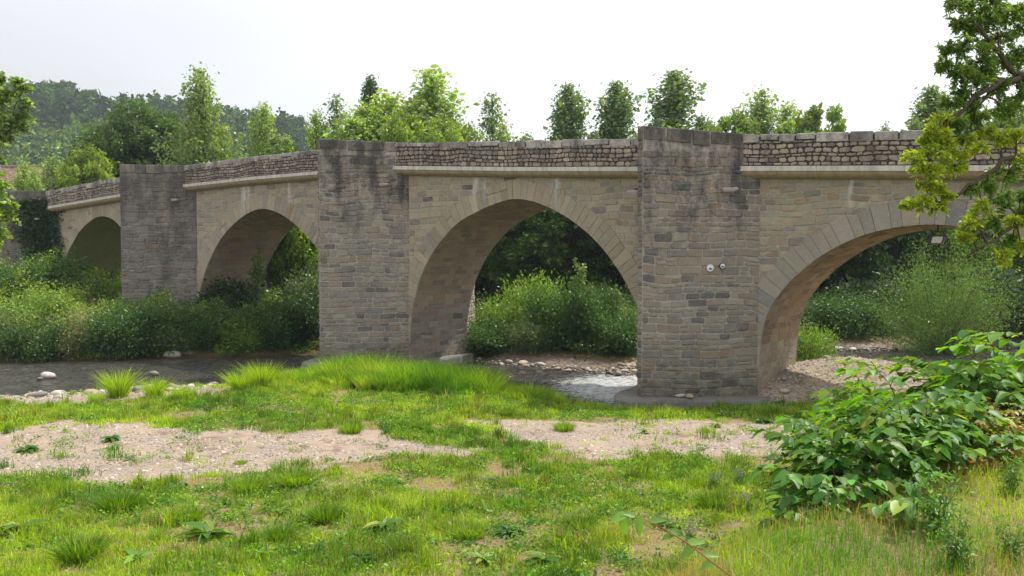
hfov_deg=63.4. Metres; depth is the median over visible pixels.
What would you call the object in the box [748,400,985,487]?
knotweed shrub
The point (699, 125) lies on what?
poplar tree
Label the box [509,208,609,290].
woodland tree
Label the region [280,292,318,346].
elder shrub
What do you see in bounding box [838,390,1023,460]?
knotweed shrub
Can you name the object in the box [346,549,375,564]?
dock plant
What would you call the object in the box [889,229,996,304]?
woodland tree
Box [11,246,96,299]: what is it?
riverside shrub
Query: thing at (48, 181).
poplar tree
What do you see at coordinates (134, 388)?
river cobble
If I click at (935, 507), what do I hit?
leafy herb
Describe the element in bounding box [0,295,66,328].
riverside shrub
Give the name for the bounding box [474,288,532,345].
riverside shrub
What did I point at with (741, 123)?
feathery tree
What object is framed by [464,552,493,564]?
dock plant
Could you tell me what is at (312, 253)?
woodland tree
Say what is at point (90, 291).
bank undergrowth
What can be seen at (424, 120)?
poplar tree
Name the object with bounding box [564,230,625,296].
woodland tree
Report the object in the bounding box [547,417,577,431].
grass tussock
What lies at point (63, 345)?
plumed shrub
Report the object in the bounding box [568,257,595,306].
sapling
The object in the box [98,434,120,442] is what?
dock plant
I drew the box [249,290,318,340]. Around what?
riverside shrub
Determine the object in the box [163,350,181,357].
boulder
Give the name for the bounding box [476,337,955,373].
rocks
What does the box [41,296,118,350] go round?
plumed shrub
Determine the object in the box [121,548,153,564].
dock plant
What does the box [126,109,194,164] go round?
broadleaf tree
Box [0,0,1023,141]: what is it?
sky
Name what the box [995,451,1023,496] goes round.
leafy herb
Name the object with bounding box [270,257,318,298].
riverside shrub
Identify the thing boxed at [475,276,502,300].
woodland tree
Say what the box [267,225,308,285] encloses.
woodland tree
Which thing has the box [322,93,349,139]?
young poplar
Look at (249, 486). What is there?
grass tussock
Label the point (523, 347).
riverside shrub
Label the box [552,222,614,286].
woodland tree
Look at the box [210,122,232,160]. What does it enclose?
poplar tree
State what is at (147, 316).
riverside shrub
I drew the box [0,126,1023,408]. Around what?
stone bridge
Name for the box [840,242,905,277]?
woodland tree
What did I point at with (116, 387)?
shore tussock
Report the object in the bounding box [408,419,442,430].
grass tussock
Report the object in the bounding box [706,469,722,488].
flowering herb
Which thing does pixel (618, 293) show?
sapling
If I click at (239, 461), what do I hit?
grass tussock
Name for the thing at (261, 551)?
dock plant
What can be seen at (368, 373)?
tall grass
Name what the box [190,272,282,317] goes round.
elder shrub
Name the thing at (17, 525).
dock plant
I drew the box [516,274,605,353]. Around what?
riverside shrub
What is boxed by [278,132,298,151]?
poplar tree
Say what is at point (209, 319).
riverside shrub
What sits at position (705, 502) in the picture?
grass tussock
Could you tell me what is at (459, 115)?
poplar tree
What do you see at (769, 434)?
grass tussock
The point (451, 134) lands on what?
leafy tree
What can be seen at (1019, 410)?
bramble
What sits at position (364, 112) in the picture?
poplar tree
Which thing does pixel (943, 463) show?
bramble
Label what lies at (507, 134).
poplar tree
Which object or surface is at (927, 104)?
poplar tree
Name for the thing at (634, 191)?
floodlight
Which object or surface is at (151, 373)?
boulder
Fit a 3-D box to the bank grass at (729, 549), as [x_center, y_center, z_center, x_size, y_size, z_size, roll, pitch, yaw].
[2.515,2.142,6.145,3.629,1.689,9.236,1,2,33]
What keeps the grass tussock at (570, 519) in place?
on the ground at (572, 445)
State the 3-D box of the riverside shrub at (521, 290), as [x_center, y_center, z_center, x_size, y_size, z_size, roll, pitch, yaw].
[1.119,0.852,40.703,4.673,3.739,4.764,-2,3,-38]
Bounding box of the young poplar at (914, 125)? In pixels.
[906,116,923,129]
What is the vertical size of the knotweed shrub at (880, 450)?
0.752 m
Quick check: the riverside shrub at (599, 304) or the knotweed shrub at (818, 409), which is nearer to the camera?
the knotweed shrub at (818, 409)
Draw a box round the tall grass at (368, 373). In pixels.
[234,347,572,403]
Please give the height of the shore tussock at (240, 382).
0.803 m
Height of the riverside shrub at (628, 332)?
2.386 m
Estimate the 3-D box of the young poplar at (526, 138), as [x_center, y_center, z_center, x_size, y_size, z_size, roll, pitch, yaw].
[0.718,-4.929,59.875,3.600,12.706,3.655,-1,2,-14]
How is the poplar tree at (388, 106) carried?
on the ground at (572, 445)
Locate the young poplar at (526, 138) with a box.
[514,130,537,273]
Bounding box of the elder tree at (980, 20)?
[896,0,1023,271]
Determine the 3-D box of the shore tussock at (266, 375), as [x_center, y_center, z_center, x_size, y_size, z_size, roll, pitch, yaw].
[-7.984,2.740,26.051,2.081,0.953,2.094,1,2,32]
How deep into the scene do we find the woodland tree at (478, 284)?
58.56 m
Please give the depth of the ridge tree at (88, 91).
386.50 m
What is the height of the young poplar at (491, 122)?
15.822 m
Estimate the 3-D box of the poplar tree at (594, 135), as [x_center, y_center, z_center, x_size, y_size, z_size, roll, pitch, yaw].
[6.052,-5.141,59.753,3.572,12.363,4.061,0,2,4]
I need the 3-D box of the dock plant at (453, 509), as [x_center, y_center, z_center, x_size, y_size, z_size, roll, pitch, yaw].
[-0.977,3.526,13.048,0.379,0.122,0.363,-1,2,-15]
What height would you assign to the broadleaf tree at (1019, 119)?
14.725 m
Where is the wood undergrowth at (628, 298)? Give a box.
[474,277,1023,361]
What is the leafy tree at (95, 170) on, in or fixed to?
on the ground at (572, 445)
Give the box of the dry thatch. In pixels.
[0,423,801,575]
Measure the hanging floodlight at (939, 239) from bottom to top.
0.550 m
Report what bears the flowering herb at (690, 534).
on the ground at (572, 445)
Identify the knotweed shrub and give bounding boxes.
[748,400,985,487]
[748,440,953,524]
[753,489,876,541]
[764,410,944,495]
[773,446,886,502]
[774,393,1016,471]
[806,406,846,433]
[810,358,1023,423]
[812,380,1007,426]
[821,388,997,467]
[822,398,963,430]
[838,357,1023,431]
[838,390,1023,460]
[870,398,992,462]
[892,345,1023,395]
[894,364,1015,432]
[923,330,1023,373]
[923,335,1017,389]
[947,356,1023,433]
[958,348,1023,421]
[978,357,1023,394]
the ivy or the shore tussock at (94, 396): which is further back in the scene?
the ivy
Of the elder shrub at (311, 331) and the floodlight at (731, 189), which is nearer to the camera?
the floodlight at (731, 189)
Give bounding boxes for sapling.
[245,247,269,305]
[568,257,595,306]
[607,285,622,320]
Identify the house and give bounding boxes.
[0,165,61,190]
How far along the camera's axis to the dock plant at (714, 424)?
19.82 m
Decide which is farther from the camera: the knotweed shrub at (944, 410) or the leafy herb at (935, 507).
the knotweed shrub at (944, 410)
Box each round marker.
[706,264,713,270]
[719,263,725,268]
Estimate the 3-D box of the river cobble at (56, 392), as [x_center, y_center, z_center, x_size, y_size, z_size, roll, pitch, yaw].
[-13.715,3.213,24.982,0.429,0.263,0.306,0,2,-9]
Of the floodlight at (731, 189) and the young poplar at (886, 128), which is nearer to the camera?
the floodlight at (731, 189)
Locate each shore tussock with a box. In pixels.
[82,390,110,402]
[88,365,160,398]
[130,376,187,398]
[165,382,201,399]
[209,367,262,391]
[230,360,286,386]
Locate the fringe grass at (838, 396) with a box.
[594,391,904,410]
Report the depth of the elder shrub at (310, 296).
42.54 m
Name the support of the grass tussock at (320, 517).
on the ground at (572, 445)
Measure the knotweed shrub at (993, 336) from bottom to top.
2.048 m
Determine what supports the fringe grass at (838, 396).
on the ground at (572, 445)
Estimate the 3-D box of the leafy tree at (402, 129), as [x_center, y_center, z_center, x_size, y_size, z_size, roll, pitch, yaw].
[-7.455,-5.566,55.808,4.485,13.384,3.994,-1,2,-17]
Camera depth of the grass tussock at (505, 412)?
21.32 m
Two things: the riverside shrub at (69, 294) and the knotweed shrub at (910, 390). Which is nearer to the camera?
the knotweed shrub at (910, 390)
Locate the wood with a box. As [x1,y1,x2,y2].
[10,190,1023,300]
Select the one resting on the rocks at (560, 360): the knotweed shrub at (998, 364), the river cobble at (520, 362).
the river cobble at (520, 362)
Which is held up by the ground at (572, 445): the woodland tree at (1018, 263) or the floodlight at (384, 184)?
the woodland tree at (1018, 263)
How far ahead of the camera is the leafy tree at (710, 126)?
57.49 m
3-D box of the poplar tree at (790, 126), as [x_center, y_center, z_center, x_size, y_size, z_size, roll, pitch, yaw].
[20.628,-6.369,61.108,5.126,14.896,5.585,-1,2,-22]
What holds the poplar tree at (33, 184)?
on the ground at (572, 445)
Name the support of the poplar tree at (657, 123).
on the ground at (572, 445)
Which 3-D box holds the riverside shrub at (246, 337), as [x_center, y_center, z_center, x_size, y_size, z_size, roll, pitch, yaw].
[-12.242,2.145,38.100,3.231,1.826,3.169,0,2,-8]
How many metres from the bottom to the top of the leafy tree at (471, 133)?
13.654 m
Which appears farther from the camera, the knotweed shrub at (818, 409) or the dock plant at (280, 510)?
the dock plant at (280, 510)
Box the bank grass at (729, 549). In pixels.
[651,433,1023,575]
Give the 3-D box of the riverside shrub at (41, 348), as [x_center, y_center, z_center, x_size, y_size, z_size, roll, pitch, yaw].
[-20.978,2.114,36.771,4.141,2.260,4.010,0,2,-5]
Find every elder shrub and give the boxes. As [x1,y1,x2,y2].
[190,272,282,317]
[266,284,318,306]
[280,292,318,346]
[820,261,926,332]
[935,261,1023,339]
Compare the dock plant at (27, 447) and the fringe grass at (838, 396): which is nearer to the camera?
the dock plant at (27, 447)
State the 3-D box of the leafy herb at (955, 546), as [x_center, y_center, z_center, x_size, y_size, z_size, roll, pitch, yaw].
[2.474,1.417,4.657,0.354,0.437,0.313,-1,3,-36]
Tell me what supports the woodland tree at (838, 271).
on the ground at (572, 445)
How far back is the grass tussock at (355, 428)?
19.21 m
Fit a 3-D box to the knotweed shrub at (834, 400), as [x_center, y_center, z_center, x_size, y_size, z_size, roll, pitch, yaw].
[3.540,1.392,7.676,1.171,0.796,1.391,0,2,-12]
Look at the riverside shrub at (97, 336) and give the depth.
36.71 m
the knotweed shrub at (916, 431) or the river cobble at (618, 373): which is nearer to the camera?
the knotweed shrub at (916, 431)
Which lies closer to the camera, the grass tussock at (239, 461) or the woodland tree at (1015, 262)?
the grass tussock at (239, 461)
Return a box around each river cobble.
[31,391,47,396]
[50,390,63,395]
[83,389,98,392]
[132,386,139,391]
[518,360,527,364]
[536,362,545,365]
[615,370,622,375]
[779,388,789,393]
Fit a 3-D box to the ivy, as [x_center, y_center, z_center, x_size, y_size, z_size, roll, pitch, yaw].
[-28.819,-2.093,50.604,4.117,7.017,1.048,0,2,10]
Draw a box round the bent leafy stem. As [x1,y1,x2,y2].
[610,511,731,575]
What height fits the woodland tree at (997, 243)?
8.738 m
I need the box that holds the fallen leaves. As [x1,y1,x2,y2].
[939,432,1023,473]
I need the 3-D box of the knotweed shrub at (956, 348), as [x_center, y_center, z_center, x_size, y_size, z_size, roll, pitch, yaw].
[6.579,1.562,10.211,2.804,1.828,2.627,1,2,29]
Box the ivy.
[7,197,64,267]
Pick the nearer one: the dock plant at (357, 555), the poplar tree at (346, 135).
the dock plant at (357, 555)
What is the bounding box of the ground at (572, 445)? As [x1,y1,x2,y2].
[0,273,1023,575]
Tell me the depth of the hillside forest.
330.09 m
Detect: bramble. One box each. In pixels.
[851,425,982,479]
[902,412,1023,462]
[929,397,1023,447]
[964,396,1023,434]
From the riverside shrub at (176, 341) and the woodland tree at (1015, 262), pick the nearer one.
the riverside shrub at (176, 341)
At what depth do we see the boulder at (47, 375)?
31.07 m
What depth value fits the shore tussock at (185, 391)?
23.36 m
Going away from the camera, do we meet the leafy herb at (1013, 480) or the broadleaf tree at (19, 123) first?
the leafy herb at (1013, 480)
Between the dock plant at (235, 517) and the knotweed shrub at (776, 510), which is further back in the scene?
the dock plant at (235, 517)
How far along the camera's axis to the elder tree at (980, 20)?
8.91 m
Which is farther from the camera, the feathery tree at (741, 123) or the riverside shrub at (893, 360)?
the feathery tree at (741, 123)
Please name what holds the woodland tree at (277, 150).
on the ground at (572, 445)
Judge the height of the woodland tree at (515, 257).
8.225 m
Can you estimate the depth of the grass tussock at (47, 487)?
14.36 m
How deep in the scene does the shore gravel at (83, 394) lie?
24.80 m
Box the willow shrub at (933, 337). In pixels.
[862,233,1023,357]
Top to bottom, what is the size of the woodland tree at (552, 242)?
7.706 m
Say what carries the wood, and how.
on the ground at (572, 445)
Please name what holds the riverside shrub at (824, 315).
on the ground at (572, 445)
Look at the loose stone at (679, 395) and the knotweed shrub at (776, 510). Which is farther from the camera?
the loose stone at (679, 395)
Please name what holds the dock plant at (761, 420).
on the ground at (572, 445)
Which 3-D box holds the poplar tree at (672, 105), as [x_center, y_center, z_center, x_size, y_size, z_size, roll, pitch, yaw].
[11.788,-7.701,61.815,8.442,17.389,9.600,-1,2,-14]
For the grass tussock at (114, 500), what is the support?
on the ground at (572, 445)
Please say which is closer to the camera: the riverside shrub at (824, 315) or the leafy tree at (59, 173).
the riverside shrub at (824, 315)
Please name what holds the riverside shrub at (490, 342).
on the ground at (572, 445)
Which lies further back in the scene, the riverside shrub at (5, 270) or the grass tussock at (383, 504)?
the riverside shrub at (5, 270)
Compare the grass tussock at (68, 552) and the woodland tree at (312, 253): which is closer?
the grass tussock at (68, 552)
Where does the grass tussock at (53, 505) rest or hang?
on the ground at (572, 445)
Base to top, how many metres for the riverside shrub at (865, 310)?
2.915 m
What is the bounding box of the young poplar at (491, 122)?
[473,92,517,303]
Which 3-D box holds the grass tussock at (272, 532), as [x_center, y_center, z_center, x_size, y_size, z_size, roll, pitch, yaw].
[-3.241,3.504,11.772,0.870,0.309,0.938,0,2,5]
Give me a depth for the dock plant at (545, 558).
10.60 m
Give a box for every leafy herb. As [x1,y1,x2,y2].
[903,466,975,538]
[922,499,985,570]
[983,509,1023,561]
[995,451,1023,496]
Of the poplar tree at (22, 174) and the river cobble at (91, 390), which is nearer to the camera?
the river cobble at (91, 390)
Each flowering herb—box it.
[684,523,698,538]
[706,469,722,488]
[729,466,746,484]
[738,493,754,510]
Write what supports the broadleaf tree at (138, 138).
on the ground at (572, 445)
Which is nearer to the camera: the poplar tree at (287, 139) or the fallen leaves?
the fallen leaves
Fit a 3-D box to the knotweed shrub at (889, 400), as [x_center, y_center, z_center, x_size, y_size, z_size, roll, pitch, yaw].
[3.875,1.657,8.256,1.666,0.953,1.403,-1,2,-31]
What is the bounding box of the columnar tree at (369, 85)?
[358,74,381,125]
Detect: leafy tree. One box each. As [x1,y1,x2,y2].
[54,143,115,188]
[54,156,84,188]
[377,105,427,142]
[419,110,467,142]
[457,120,484,141]
[703,122,722,131]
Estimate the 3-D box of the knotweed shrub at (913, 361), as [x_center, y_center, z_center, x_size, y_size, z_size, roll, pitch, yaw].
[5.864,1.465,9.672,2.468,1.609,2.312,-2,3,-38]
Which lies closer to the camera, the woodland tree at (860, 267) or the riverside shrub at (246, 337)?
the riverside shrub at (246, 337)
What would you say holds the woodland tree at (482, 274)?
on the ground at (572, 445)
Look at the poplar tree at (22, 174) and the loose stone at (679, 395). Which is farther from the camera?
the poplar tree at (22, 174)
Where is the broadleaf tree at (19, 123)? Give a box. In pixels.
[0,71,36,251]
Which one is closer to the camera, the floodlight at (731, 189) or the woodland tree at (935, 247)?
the floodlight at (731, 189)
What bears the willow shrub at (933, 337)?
on the ground at (572, 445)
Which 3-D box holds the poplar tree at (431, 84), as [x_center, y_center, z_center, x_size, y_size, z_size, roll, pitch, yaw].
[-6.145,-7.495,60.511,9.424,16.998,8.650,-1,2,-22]
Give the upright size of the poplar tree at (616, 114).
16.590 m
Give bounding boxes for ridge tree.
[38,79,62,89]
[58,79,75,88]
[81,89,98,99]
[286,114,306,126]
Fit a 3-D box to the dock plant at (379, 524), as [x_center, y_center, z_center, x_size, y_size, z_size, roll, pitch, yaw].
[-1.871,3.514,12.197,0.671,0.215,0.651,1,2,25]
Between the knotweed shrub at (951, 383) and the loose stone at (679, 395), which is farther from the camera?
the loose stone at (679, 395)
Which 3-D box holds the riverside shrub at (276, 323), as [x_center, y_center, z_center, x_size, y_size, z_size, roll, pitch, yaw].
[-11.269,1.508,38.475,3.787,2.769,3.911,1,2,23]
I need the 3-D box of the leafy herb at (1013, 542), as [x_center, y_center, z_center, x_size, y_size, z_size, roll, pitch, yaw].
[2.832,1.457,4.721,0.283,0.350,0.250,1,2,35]
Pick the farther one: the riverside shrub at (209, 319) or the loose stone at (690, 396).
the riverside shrub at (209, 319)
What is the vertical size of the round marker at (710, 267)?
0.210 m
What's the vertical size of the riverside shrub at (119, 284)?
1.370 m
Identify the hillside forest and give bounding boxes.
[0,78,340,190]
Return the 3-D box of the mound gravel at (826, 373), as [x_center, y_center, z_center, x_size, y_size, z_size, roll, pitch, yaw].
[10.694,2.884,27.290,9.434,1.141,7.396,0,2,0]
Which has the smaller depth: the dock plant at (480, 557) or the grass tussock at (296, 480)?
the dock plant at (480, 557)
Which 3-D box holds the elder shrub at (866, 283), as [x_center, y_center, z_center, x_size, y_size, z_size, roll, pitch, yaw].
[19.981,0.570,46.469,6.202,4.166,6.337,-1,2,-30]
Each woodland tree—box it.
[259,135,309,283]
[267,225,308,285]
[279,226,318,285]
[279,232,314,287]
[303,249,318,285]
[474,248,502,299]
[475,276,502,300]
[478,220,531,298]
[484,212,567,291]
[508,215,574,282]
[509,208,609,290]
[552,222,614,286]
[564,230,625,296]
[820,263,853,291]
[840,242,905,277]
[845,229,951,296]
[879,230,954,285]
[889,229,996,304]
[944,230,1020,281]
[949,231,1023,282]
[1012,252,1023,282]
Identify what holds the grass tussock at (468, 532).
on the ground at (572, 445)
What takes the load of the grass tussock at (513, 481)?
on the ground at (572, 445)
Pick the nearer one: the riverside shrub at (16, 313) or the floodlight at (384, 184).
the floodlight at (384, 184)
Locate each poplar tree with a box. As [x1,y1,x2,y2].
[10,161,31,190]
[21,165,45,190]
[36,152,65,190]
[149,61,248,164]
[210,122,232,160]
[231,100,279,158]
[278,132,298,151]
[303,108,330,266]
[317,113,376,140]
[339,100,395,140]
[366,89,410,140]
[391,96,442,141]
[400,64,478,140]
[437,102,478,282]
[481,120,519,294]
[522,82,600,260]
[574,131,599,286]
[584,80,642,289]
[629,68,716,137]
[650,118,670,127]
[689,115,717,130]
[734,84,788,134]
[772,99,802,133]
[901,83,958,269]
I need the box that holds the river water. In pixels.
[0,347,1023,409]
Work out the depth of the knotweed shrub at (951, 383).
8.36 m
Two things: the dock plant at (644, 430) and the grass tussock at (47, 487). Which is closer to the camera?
the grass tussock at (47, 487)
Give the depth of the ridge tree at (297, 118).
387.72 m
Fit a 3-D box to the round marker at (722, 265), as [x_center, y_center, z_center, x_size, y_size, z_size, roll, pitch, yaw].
[6.312,-0.661,24.862,0.196,0.196,0.072,0,2,-4]
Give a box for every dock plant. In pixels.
[0,518,51,534]
[13,444,39,453]
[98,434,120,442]
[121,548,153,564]
[172,519,237,545]
[217,511,238,519]
[245,546,276,559]
[271,505,290,513]
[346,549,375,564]
[362,517,405,531]
[441,507,461,514]
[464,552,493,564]
[492,523,525,539]
[522,550,561,566]
[638,428,651,434]
[658,521,682,531]
[709,422,722,427]
[752,417,773,424]
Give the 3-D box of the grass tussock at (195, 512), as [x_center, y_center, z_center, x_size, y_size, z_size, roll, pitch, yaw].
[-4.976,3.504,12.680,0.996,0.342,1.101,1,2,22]
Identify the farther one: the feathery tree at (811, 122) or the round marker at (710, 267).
the feathery tree at (811, 122)
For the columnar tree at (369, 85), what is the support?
on the ground at (572, 445)
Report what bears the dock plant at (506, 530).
on the ground at (572, 445)
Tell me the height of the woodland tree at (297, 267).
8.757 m
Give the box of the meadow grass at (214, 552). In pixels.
[0,355,939,575]
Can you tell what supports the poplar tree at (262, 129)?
on the ground at (572, 445)
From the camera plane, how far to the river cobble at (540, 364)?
34.36 m
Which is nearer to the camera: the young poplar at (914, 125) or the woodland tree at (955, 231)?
the woodland tree at (955, 231)
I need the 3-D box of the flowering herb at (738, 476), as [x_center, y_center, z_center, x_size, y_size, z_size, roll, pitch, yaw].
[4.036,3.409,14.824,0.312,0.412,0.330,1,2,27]
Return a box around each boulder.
[41,372,55,378]
[149,371,159,375]
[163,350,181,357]
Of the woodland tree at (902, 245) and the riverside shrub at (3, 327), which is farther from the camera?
the woodland tree at (902, 245)
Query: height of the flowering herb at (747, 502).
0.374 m
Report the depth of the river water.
32.60 m
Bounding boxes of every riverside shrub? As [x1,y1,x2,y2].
[0,250,83,307]
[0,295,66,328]
[0,303,51,356]
[0,310,79,362]
[6,285,88,324]
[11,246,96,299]
[65,299,165,359]
[86,278,121,299]
[93,292,202,358]
[147,318,208,353]
[162,292,248,352]
[212,316,278,355]
[227,292,309,351]
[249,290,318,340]
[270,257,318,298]
[460,312,529,357]
[464,335,482,351]
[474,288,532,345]
[494,268,568,325]
[499,312,556,354]
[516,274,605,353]
[544,271,628,353]
[578,302,637,356]
[796,321,843,361]
[800,291,875,338]
[811,283,908,337]
[880,355,905,362]
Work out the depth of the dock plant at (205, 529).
11.72 m
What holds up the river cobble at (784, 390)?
on the mound gravel at (826, 373)
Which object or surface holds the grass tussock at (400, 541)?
on the ground at (572, 445)
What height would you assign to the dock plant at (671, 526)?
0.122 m
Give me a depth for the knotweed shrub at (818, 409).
9.64 m
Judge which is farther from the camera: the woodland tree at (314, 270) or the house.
the house
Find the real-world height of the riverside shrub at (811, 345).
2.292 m
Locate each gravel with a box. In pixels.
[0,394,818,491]
[16,385,228,399]
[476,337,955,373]
[760,357,927,404]
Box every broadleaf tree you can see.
[0,71,36,251]
[59,127,133,177]
[70,97,183,177]
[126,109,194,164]
[939,96,1023,275]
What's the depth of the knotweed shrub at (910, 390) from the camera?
9.62 m
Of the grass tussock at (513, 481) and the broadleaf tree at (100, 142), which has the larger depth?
the broadleaf tree at (100, 142)
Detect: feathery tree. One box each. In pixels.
[705,108,761,134]
[794,102,846,300]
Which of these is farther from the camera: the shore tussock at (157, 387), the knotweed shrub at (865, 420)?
the shore tussock at (157, 387)
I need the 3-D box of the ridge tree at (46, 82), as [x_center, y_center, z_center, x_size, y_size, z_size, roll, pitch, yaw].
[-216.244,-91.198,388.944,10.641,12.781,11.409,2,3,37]
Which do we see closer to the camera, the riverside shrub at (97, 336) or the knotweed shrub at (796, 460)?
the knotweed shrub at (796, 460)
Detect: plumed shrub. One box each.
[34,326,95,358]
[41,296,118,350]
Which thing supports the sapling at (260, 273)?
on the ground at (572, 445)
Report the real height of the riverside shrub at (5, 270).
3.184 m
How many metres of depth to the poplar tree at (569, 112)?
60.90 m
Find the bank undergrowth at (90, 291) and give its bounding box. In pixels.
[0,247,318,360]
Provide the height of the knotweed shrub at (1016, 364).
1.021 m
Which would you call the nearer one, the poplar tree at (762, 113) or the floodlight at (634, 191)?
the floodlight at (634, 191)
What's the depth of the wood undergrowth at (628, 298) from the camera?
42.35 m
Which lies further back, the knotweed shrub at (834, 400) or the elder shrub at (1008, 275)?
the elder shrub at (1008, 275)
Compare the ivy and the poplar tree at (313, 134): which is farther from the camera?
the poplar tree at (313, 134)
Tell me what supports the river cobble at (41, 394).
on the ground at (572, 445)
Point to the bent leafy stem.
(622, 518)
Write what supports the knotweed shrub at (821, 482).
on the ground at (572, 445)
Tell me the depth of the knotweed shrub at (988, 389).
8.34 m
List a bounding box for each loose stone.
[675,394,684,397]
[685,394,693,398]
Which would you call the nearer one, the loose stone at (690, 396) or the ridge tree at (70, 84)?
the loose stone at (690, 396)
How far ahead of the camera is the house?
73.34 m
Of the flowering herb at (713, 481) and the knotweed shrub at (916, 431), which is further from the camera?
the flowering herb at (713, 481)
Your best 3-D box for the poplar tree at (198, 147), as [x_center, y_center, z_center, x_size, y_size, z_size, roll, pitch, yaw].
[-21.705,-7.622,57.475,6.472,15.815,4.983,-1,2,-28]
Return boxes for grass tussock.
[7,495,65,512]
[22,480,63,492]
[25,520,125,565]
[73,479,159,513]
[147,496,221,524]
[222,473,274,494]
[230,459,247,464]
[249,517,313,542]
[267,463,332,488]
[289,498,359,525]
[324,419,370,433]
[351,493,399,511]
[376,531,427,553]
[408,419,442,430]
[434,518,490,539]
[486,406,520,416]
[504,471,539,485]
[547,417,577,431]
[548,504,612,531]
[684,486,740,510]
[760,430,788,437]
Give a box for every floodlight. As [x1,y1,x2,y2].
[379,182,388,185]
[626,188,637,193]
[722,186,738,191]
[929,225,946,243]
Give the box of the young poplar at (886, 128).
[879,120,892,130]
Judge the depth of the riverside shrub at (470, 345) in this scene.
36.90 m
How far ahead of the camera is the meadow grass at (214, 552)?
14.05 m
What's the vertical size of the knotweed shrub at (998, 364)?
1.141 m
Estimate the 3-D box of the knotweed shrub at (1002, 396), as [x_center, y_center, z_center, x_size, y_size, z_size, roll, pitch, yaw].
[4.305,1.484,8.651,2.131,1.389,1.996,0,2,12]

